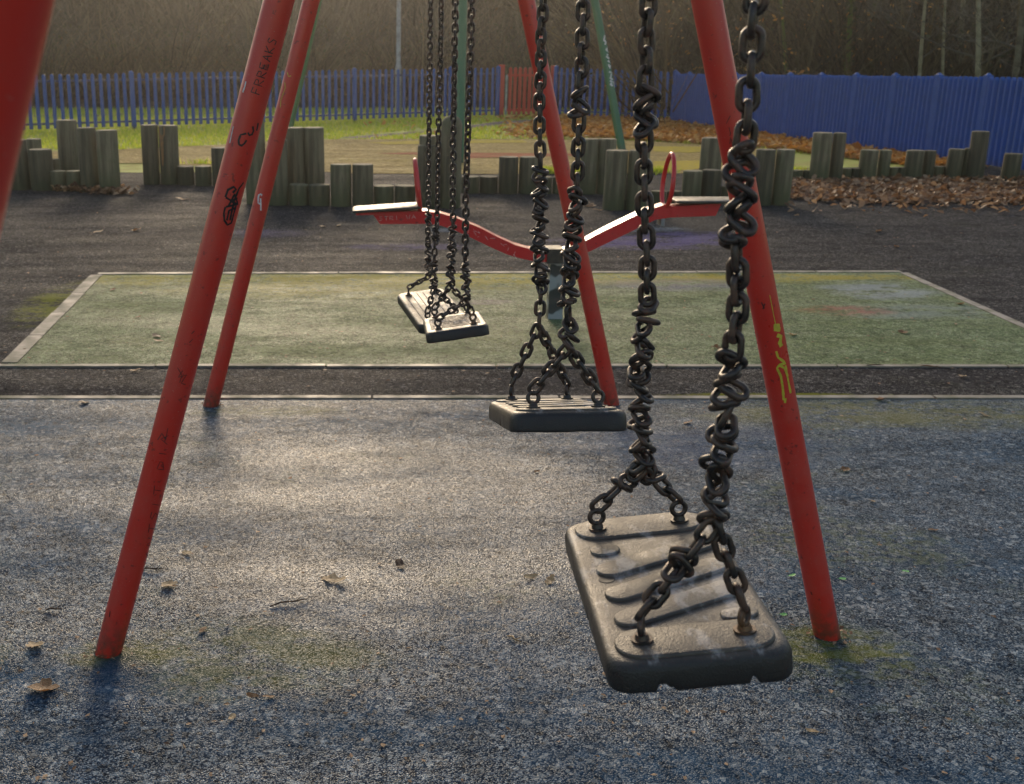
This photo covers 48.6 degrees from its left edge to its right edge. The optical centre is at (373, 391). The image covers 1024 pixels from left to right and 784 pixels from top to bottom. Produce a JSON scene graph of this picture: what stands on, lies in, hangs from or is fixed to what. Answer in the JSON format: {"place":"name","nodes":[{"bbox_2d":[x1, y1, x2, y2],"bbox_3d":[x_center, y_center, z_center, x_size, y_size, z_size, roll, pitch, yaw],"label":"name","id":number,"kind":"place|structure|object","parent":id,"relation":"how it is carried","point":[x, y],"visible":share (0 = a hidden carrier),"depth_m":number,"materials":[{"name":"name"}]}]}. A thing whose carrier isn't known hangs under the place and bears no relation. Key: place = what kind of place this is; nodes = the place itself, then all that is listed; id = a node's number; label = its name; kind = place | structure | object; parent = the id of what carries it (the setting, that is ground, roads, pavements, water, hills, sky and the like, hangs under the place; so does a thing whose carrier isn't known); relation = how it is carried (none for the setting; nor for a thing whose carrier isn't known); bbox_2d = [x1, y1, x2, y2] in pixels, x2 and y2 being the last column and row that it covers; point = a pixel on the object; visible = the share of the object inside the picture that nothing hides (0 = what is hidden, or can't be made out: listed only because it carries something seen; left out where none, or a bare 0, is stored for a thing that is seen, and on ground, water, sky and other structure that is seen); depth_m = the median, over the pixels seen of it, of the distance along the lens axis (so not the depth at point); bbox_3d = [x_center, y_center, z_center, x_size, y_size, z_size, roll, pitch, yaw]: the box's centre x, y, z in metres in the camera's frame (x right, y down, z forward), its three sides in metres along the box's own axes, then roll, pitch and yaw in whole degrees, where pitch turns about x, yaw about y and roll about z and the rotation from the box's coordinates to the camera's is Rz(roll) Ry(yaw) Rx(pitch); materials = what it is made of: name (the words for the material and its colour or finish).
{"place":"outdoors","nodes":[
{"label":"outdoors","id":0,"kind":"place"},
{"bbox_2d":[32,110,504,117],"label":"path","id":1,"kind":"structure","parent":0,"point":[225,113],"depth_m":29.96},
{"bbox_2d":[343,120,529,137],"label":"path","id":2,"kind":"structure","parent":0,"point":[477,125],"depth_m":24.78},
{"bbox_2d":[0,166,1023,398],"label":"asphalt yard","id":3,"kind":"structure","parent":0,"point":[46,243],"depth_m":9.20,"materials":[{"name":"asphalt"}]},
{"bbox_2d":[11,139,30,190],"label":"timber post","id":4,"kind":"object","parent":3,"relation":"on","point":[21,179],"visible":0.58,"depth_m":13.39,"materials":[{"name":"wood"}]},
{"bbox_2d":[26,138,41,181],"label":"timber post","id":5,"kind":"object","parent":3,"relation":"on","point":[33,143],"visible":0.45,"depth_m":13.78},
{"bbox_2d":[28,148,53,190],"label":"timber post","id":6,"kind":"object","parent":3,"relation":"on","point":[41,163],"visible":0.93,"depth_m":13.32,"materials":[{"name":"wood"}]},
{"bbox_2d":[1,275,101,363],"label":"kerb","id":7,"kind":"structure","parent":3,"relation":"on","point":[29,341],"depth_m":6.83,"materials":[{"name":"concrete"}]},
{"bbox_2d":[53,158,60,169],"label":"timber post","id":8,"kind":"object","parent":3,"relation":"on","point":[56,163],"visible":0.34,"depth_m":13.76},
{"bbox_2d":[50,170,66,190],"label":"timber post","id":9,"kind":"object","parent":3,"relation":"on","point":[57,177],"visible":0.84,"depth_m":13.36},
{"bbox_2d":[56,119,79,170],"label":"timber post","id":10,"kind":"object","parent":3,"relation":"on","point":[67,144],"visible":0.69,"depth_m":14.18,"materials":[{"name":"wood"}]},
{"bbox_2d":[66,170,80,190],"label":"timber post","id":11,"kind":"object","parent":3,"relation":"on","point":[72,176],"visible":0.73,"depth_m":13.34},
{"bbox_2d":[76,127,98,191],"bbox_3d":[-3.380,-2.760,13.292,0.226,0.744,0.224,0,17,0],"label":"timber post","id":12,"kind":"object","parent":3,"relation":"on","point":[87,154],"visible":0.82,"depth_m":13.20,"materials":[{"name":"wood"}]},
{"bbox_2d":[51,181,139,194],"bbox_3d":[-3.217,-2.435,13.263,1.103,0.118,0.697,11,20,33],"label":"leaf pile","id":13,"kind":"object","parent":3,"relation":"on","point":[113,190],"visible":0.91,"depth_m":13.14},
{"bbox_2d":[96,129,120,188],"bbox_3d":[-3.111,-2.711,13.169,0.249,0.724,0.250,0,17,0],"label":"timber post","id":14,"kind":"object","parent":3,"relation":"on","point":[108,157],"visible":0.87,"depth_m":13.06,"materials":[{"name":"wood"}]},
{"bbox_2d":[141,124,160,184],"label":"timber post","id":15,"kind":"object","parent":3,"relation":"on","point":[150,154],"visible":1,"depth_m":13.91,"materials":[{"name":"wood"}]},
{"bbox_2d":[158,124,178,184],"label":"timber post","id":16,"kind":"object","parent":3,"relation":"on","point":[168,149],"visible":0.96,"depth_m":13.90,"materials":[{"name":"grey wood"}]},
{"bbox_2d":[177,165,194,185],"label":"timber post","id":17,"kind":"object","parent":3,"relation":"on","point":[185,175],"visible":1,"depth_m":13.91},
{"bbox_2d":[195,165,211,185],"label":"timber post","id":18,"kind":"object","parent":3,"relation":"on","point":[203,175],"visible":1,"depth_m":13.83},
{"bbox_2d":[211,147,224,185],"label":"timber post","id":19,"kind":"object","parent":3,"relation":"on","point":[216,155],"visible":0.53,"depth_m":13.72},
{"bbox_2d":[246,119,264,203],"bbox_3d":[-1.281,-2.529,12.162,0.228,0.961,0.225,0,17,0],"label":"timber post","id":20,"kind":"object","parent":3,"relation":"on","point":[255,170],"visible":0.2,"depth_m":12.09,"materials":[{"name":"wood"}]},
{"bbox_2d":[267,139,287,205],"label":"timber post","id":21,"kind":"object","parent":3,"relation":"on","point":[279,195],"visible":0.45,"depth_m":12.04,"materials":[{"name":"wood"}]},
{"bbox_2d":[285,127,304,200],"bbox_3d":[-0.869,-2.520,12.408,0.215,0.801,0.210,0,17,0],"label":"timber post","id":22,"kind":"object","parent":3,"relation":"on","point":[294,138],"visible":0.59,"depth_m":12.29,"materials":[{"name":"wood"}]},
{"bbox_2d":[289,183,308,205],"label":"timber post","id":23,"kind":"object","parent":3,"relation":"on","point":[298,194],"visible":1,"depth_m":12.08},
{"bbox_2d":[304,127,324,198],"bbox_3d":[-0.654,-2.523,12.416,0.228,0.801,0.226,0,17,0],"label":"timber post","id":24,"kind":"object","parent":3,"relation":"on","point":[314,169],"visible":0.69,"depth_m":12.30,"materials":[{"name":"wood"}]},
{"bbox_2d":[309,183,329,205],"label":"timber post","id":25,"kind":"object","parent":3,"relation":"on","point":[319,194],"visible":1,"depth_m":12.03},
{"bbox_2d":[330,163,351,206],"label":"timber post","id":26,"kind":"object","parent":3,"relation":"on","point":[341,184],"visible":1,"depth_m":11.97,"materials":[{"name":"wood"}]},
{"bbox_2d":[352,163,372,205],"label":"timber post","id":27,"kind":"object","parent":3,"relation":"on","point":[362,184],"visible":0.9,"depth_m":11.95,"materials":[{"name":"wood"}]},
{"bbox_2d":[373,184,393,204],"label":"timber post","id":28,"kind":"object","parent":3,"relation":"on","point":[383,194],"visible":0.89,"depth_m":12.07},
{"bbox_2d":[394,184,414,202],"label":"timber post","id":29,"kind":"object","parent":3,"relation":"on","point":[404,193],"visible":0.76,"depth_m":12.07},
{"bbox_2d":[417,145,438,208],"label":"timber post","id":30,"kind":"object","parent":3,"relation":"on","point":[421,160],"visible":0.52,"depth_m":11.78,"materials":[{"name":"wood"}]},
{"bbox_2d":[419,135,438,144],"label":"timber post","id":31,"kind":"object","parent":3,"relation":"on","point":[422,139],"visible":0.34,"depth_m":11.79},
{"bbox_2d":[440,116,461,208],"bbox_3d":[0.819,-2.428,11.832,0.226,0.960,0.226,0,17,0],"label":"timber post","id":32,"kind":"object","parent":3,"relation":"on","point":[445,173],"visible":0.65,"depth_m":11.76,"materials":[{"name":"wood"}]},
{"bbox_2d":[461,175,478,193],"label":"timber post","id":33,"kind":"object","parent":3,"relation":"on","point":[474,183],"visible":0.72,"depth_m":13.11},
{"bbox_2d":[479,175,497,193],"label":"timber post","id":34,"kind":"object","parent":3,"relation":"on","point":[488,184],"visible":1,"depth_m":13.11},
{"bbox_2d":[97,270,901,274],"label":"kerb","id":35,"kind":"structure","parent":3,"relation":"on","point":[408,272],"depth_m":8.40,"materials":[{"name":"concrete"}]},
{"bbox_2d":[498,156,517,193],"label":"timber post","id":36,"kind":"object","parent":3,"relation":"on","point":[508,176],"visible":1,"depth_m":13.03,"materials":[{"name":"wood"}]},
{"bbox_2d":[0,207,1019,781],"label":"leaf crumbs","id":37,"kind":"object","parent":3,"relation":"on","point":[458,583],"visible":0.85,"depth_m":3.15,"materials":[{"name":"plant"}]},
{"bbox_2d":[0,399,1023,783],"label":"blue rubber mat","id":38,"kind":"object","parent":3,"relation":"on","point":[354,503],"depth_m":3.40,"materials":[{"name":"rubber"}]},
{"bbox_2d":[27,678,65,691],"bbox_3d":[-0.847,0.765,2.910,0.115,0.019,0.088,4,4,14],"label":"fallen leaf","id":39,"kind":"object","parent":38,"relation":"on","point":[44,684],"visible":1,"depth_m":2.93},
{"bbox_2d":[318,573,345,581],"bbox_3d":[-0.135,0.585,3.523,0.114,0.009,0.052,1,21,29],"label":"fallen leaf","id":40,"kind":"object","parent":38,"relation":"on","point":[333,577],"visible":1,"depth_m":3.52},
{"bbox_2d":[0,0,840,657],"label":"swing stand","id":41,"kind":"object","parent":38,"relation":"on","point":[24,24],"visible":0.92,"depth_m":2.90,"materials":[{"name":"red paint"}]},
{"bbox_2d":[397,0,463,333],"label":"swing","id":42,"kind":"object","parent":41,"relation":"hanging from","point":[415,306],"visible":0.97,"depth_m":4.41,"materials":[{"name":"metal"}]},
{"bbox_2d":[423,0,488,342],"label":"swing","id":43,"kind":"object","parent":41,"relation":"hanging from","point":[445,326],"visible":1,"depth_m":3.65,"materials":[{"name":"metal"}]},
{"bbox_2d":[489,0,626,432],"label":"swing","id":44,"kind":"object","parent":41,"relation":"hanging from","point":[566,412],"visible":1,"depth_m":1.96,"materials":[{"name":"metal"}]},
{"bbox_2d":[565,0,792,693],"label":"swing","id":45,"kind":"object","parent":41,"relation":"hanging from","point":[671,598],"visible":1,"depth_m":1.28,"materials":[{"name":"rubber"}]},
{"bbox_2d":[0,395,1023,398],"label":"kerb","id":46,"kind":"structure","parent":3,"relation":"on","point":[497,397],"depth_m":5.37,"materials":[{"name":"concrete"}]},
{"bbox_2d":[0,364,1023,367],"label":"kerb","id":47,"kind":"structure","parent":3,"relation":"on","point":[504,365],"depth_m":5.91,"materials":[{"name":"concrete"}]},
{"bbox_2d":[8,272,1023,365],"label":"green rubber mat","id":48,"kind":"object","parent":3,"relation":"on","point":[823,322],"visible":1,"depth_m":6.87,"materials":[{"name":"rubber"}]},
{"bbox_2d":[352,152,729,318],"bbox_3d":[1.054,-0.949,6.856,2.362,1.025,0.259,0,17,0],"label":"seesaw","id":49,"kind":"object","parent":48,"relation":"on","point":[406,213],"visible":0.97,"depth_m":6.79,"materials":[{"name":"red metal"}]},
{"bbox_2d":[518,156,537,193],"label":"timber post","id":50,"kind":"object","parent":3,"relation":"on","point":[526,185],"visible":0.78,"depth_m":13.03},
{"bbox_2d":[537,176,551,193],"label":"timber post","id":51,"kind":"object","parent":3,"relation":"on","point":[549,183],"visible":0.41,"depth_m":13.07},
{"bbox_2d":[552,176,558,193],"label":"timber post","id":52,"kind":"object","parent":3,"relation":"on","point":[554,188],"visible":0.34,"depth_m":13.09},
{"bbox_2d":[580,138,598,194],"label":"timber post","id":53,"kind":"object","parent":3,"relation":"on","point":[589,158],"visible":0.7,"depth_m":12.96,"materials":[{"name":"wood"}]},
{"bbox_2d":[596,138,616,194],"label":"timber post","id":54,"kind":"object","parent":3,"relation":"on","point":[605,144],"visible":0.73,"depth_m":12.96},
{"bbox_2d":[602,149,628,210],"bbox_3d":[2.540,-2.221,11.743,0.232,0.616,0.237,0,17,0],"label":"timber post","id":55,"kind":"object","parent":3,"relation":"on","point":[615,177],"visible":1,"depth_m":11.66,"materials":[{"name":"wood"}]},
{"bbox_2d":[625,149,649,210],"bbox_3d":[2.760,-2.213,11.708,0.219,0.620,0.216,0,17,0],"label":"timber post","id":56,"kind":"object","parent":3,"relation":"on","point":[633,188],"visible":0.53,"depth_m":11.64,"materials":[{"name":"wood"}]},
{"bbox_2d":[651,190,665,203],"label":"timber post","id":57,"kind":"object","parent":3,"relation":"on","point":[656,194],"visible":0.53,"depth_m":12.12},
{"bbox_2d":[666,190,681,203],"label":"timber post","id":58,"kind":"object","parent":3,"relation":"on","point":[677,193],"visible":0.52,"depth_m":12.12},
{"bbox_2d":[681,170,702,196],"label":"timber post","id":59,"kind":"object","parent":3,"relation":"on","point":[691,183],"visible":0.77,"depth_m":12.35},
{"bbox_2d":[699,137,721,170],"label":"timber post","id":60,"kind":"object","parent":3,"relation":"on","point":[710,156],"visible":0.49,"depth_m":12.79,"materials":[{"name":"wood"}]},
{"bbox_2d":[701,169,721,196],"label":"timber post","id":61,"kind":"object","parent":3,"relation":"on","point":[711,182],"visible":0.69,"depth_m":12.35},
{"bbox_2d":[720,185,728,196],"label":"timber post","id":62,"kind":"object","parent":3,"relation":"on","point":[724,192],"visible":0.23,"depth_m":12.36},
{"bbox_2d":[756,149,775,205],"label":"timber post","id":63,"kind":"object","parent":3,"relation":"on","point":[765,174],"visible":0.84,"depth_m":12.00,"materials":[{"name":"wood"}]},
{"bbox_2d":[771,149,794,205],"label":"timber post","id":64,"kind":"object","parent":3,"relation":"on","point":[783,174],"visible":0.97,"depth_m":12.02,"materials":[{"name":"wood"}]},
{"bbox_2d":[792,169,802,179],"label":"timber post","id":65,"kind":"object","parent":3,"relation":"on","point":[797,173],"visible":0.48,"depth_m":14.39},
{"bbox_2d":[809,132,832,178],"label":"timber post","id":66,"kind":"object","parent":3,"relation":"on","point":[820,154],"visible":0.81,"depth_m":14.22,"materials":[{"name":"wood"}]},
{"bbox_2d":[829,132,846,180],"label":"timber post","id":67,"kind":"object","parent":3,"relation":"on","point":[837,154],"visible":0.83,"depth_m":14.28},
{"bbox_2d":[842,168,851,177],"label":"timber post","id":68,"kind":"object","parent":3,"relation":"on","point":[846,172],"visible":0.67,"depth_m":14.50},
{"bbox_2d":[851,168,859,178],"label":"timber post","id":69,"kind":"object","parent":3,"relation":"on","point":[855,172],"visible":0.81,"depth_m":14.50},
{"bbox_2d":[858,149,878,177],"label":"timber post","id":70,"kind":"object","parent":3,"relation":"on","point":[868,162],"visible":0.76,"depth_m":14.41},
{"bbox_2d":[876,149,891,177],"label":"timber post","id":71,"kind":"object","parent":3,"relation":"on","point":[884,162],"visible":0.85,"depth_m":14.47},
{"bbox_2d":[889,167,897,175],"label":"timber post","id":72,"kind":"object","parent":3,"relation":"on","point":[893,171],"visible":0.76,"depth_m":14.55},
{"bbox_2d":[784,173,1023,216],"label":"leaf drift","id":73,"kind":"object","parent":3,"relation":"on","point":[847,191],"visible":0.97,"depth_m":12.98,"materials":[{"name":"plant"}]},
{"bbox_2d":[904,150,924,179],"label":"timber post","id":74,"kind":"object","parent":3,"relation":"on","point":[913,164],"visible":0.84,"depth_m":14.47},
{"bbox_2d":[921,150,936,177],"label":"timber post","id":75,"kind":"object","parent":3,"relation":"on","point":[929,162],"visible":0.77,"depth_m":14.52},
{"bbox_2d":[934,166,943,175],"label":"timber post","id":76,"kind":"object","parent":3,"relation":"on","point":[938,170],"visible":0.71,"depth_m":14.61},
{"bbox_2d":[945,148,964,178],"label":"timber post","id":77,"kind":"object","parent":3,"relation":"on","point":[954,163],"visible":0.82,"depth_m":14.47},
{"bbox_2d":[900,272,1023,327],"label":"kerb","id":78,"kind":"structure","parent":3,"relation":"on","point":[981,307],"depth_m":7.46,"materials":[{"name":"concrete"}]},
{"bbox_2d":[961,148,968,177],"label":"timber post","id":79,"kind":"object","parent":3,"relation":"on","point":[965,161],"visible":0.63,"depth_m":14.48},
{"bbox_2d":[966,131,989,179],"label":"timber post","id":80,"kind":"object","parent":3,"relation":"on","point":[978,149],"visible":0.81,"depth_m":14.33,"materials":[{"name":"wood"}]},
{"bbox_2d":[1000,153,1022,180],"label":"timber post","id":81,"kind":"object","parent":3,"relation":"on","point":[1011,165],"visible":0.9,"depth_m":14.37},
{"bbox_2d":[22,106,1023,174],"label":"ground","id":82,"kind":"structure","parent":0,"point":[802,160],"depth_m":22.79,"materials":[{"name":"plant"}]},
{"bbox_2d":[26,66,500,129],"bbox_3d":[-3.347,-6.544,24.851,14.900,1.258,0.098,-9,19,-27],"label":"palisade fence","id":83,"kind":"object","parent":82,"relation":"on","point":[199,78],"visible":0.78,"depth_m":24.80,"materials":[{"name":"metal"}]},
{"bbox_2d":[32,0,657,107],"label":"hedge","id":84,"kind":"object","parent":82,"relation":"on","point":[80,69],"depth_m":33.25,"materials":[{"name":"plant"}]},
{"bbox_2d":[395,0,401,114],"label":"lamp post","id":85,"kind":"object","parent":82,"relation":"on","point":[398,43],"visible":0.88,"depth_m":29.02,"materials":[{"name":"metal"}]},
{"bbox_2d":[52,139,775,173],"bbox_3d":[-0.169,-3.875,18.203,13.524,0.001,6.336,0,17,0],"label":"play surface","id":86,"kind":"object","parent":82,"relation":"on","point":[350,151],"visible":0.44,"depth_m":18.21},
{"bbox_2d":[369,140,525,143],"bbox_3d":[1.368,-4.590,20.540,2.924,0.001,0.820,-3,17,-9],"label":"painted marking","id":87,"kind":"object","parent":86,"relation":"on","point":[471,141],"visible":0.57,"depth_m":20.36,"materials":[{"name":"yellow paint"}]},
{"bbox_2d":[288,0,625,162],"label":"climbing frame","id":88,"kind":"object","parent":86,"relation":"on","point":[603,49],"visible":0.62,"depth_m":18.62,"materials":[{"name":"green paint"}]},
{"bbox_2d":[381,152,571,157],"bbox_3d":[1.643,-3.772,17.849,3.274,0.001,1.039,2,17,7],"label":"painted marking","id":89,"kind":"object","parent":86,"relation":"on","point":[471,154],"visible":0.25,"depth_m":18.17,"materials":[{"name":"paint"}]},
{"bbox_2d":[470,154,534,157],"bbox_3d":[2.109,-3.735,17.717,1.172,0.001,0.653,-12,21,-35],"label":"painted marking","id":90,"kind":"object","parent":86,"relation":"on","point":[499,155],"visible":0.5,"depth_m":17.77,"materials":[{"name":"paint"}]},
{"bbox_2d":[653,146,700,152],"bbox_3d":[5.245,-4.105,18.946,0.988,0.001,1.290,4,17,13],"label":"painted marking","id":91,"kind":"object","parent":86,"relation":"on","point":[687,149],"visible":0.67,"depth_m":18.91,"materials":[{"name":"yellow paint"}]},
{"bbox_2d":[653,161,721,169],"bbox_3d":[4.613,-3.280,16.235,1.075,0.001,1.723,4,17,13],"label":"painted marking","id":92,"kind":"object","parent":86,"relation":"on","point":[686,165],"visible":0.5,"depth_m":16.40,"materials":[{"name":"yellow paint"}]},
{"bbox_2d":[499,65,553,116],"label":"gate","id":93,"kind":"structure","parent":82,"relation":"on","point":[530,75],"depth_m":28.30,"materials":[{"name":"metal"}]},
{"bbox_2d":[553,65,676,117],"bbox_3d":[5.791,-7.248,27.145,3.329,1.270,0.100,14,22,39],"label":"palisade fence","id":94,"kind":"object","parent":82,"relation":"on","point":[567,74],"visible":0.51,"depth_m":27.35,"materials":[{"name":"metal"}]},
{"bbox_2d":[360,111,989,166],"bbox_3d":[3.955,-5.067,21.785,7.900,0.194,13.679,-3,17,-8],"label":"leaf carpet","id":95,"kind":"object","parent":82,"relation":"on","point":[681,131],"visible":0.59,"depth_m":21.61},
{"bbox_2d":[475,0,1023,119],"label":"undergrowth","id":96,"kind":"object","parent":82,"relation":"on","point":[817,61],"depth_m":25.51,"materials":[{"name":"plant"}]},
{"bbox_2d":[481,0,1023,123],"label":"pale saplings","id":97,"kind":"object","parent":82,"relation":"on","point":[809,33],"depth_m":25.57,"materials":[{"name":"plant"}]},
{"bbox_2d":[779,0,787,72],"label":"tree","id":98,"kind":"object","parent":82,"relation":"on","point":[782,23],"visible":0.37,"depth_m":25.29,"materials":[{"name":"brown plant"}]},
{"bbox_2d":[740,0,856,74],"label":"tree","id":99,"kind":"object","parent":82,"relation":"on","point":[778,12],"visible":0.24,"depth_m":25.58,"materials":[{"name":"brown plant"}]},
{"bbox_2d":[751,0,857,75],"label":"tree","id":100,"kind":"object","parent":82,"relation":"on","point":[850,19],"visible":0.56,"depth_m":24.38,"materials":[{"name":"brown plant"}]},
{"bbox_2d":[671,71,1023,169],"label":"palisade fence","id":101,"kind":"object","parent":82,"relation":"on","point":[941,114],"visible":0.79,"depth_m":18.00,"materials":[{"name":"metal"}]},
{"bbox_2d":[847,0,1023,76],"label":"tree","id":102,"kind":"object","parent":82,"relation":"on","point":[978,63],"visible":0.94,"depth_m":21.46,"materials":[{"name":"brown plant"}]},
{"bbox_2d":[852,0,1023,138],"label":"tree","id":103,"kind":"object","parent":82,"relation":"on","point":[1016,73],"visible":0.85,"depth_m":21.24,"materials":[{"name":"brown plant"}]},
{"bbox_2d":[893,0,1016,74],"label":"tree","id":104,"kind":"object","parent":82,"relation":"on","point":[943,51],"visible":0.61,"depth_m":23.37,"materials":[{"name":"brown plant"}]},
{"bbox_2d":[901,0,1020,75],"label":"tree","id":105,"kind":"object","parent":82,"relation":"on","point":[922,40],"visible":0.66,"depth_m":22.94,"materials":[{"name":"brown plant"}]},
{"bbox_2d":[31,0,1023,126],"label":"hill","id":106,"kind":"structure","parent":0,"point":[244,33],"depth_m":39.12,"materials":[{"name":"plant"}]},
{"bbox_2d":[49,0,607,46],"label":"scrub","id":107,"kind":"object","parent":106,"relation":"on","point":[253,7],"depth_m":38.72,"materials":[{"name":"plant"}]},
{"bbox_2d":[951,0,1019,75],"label":"tree","id":108,"kind":"object","parent":106,"relation":"on","point":[963,23],"visible":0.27,"depth_m":24.70,"materials":[{"name":"brown plant"}]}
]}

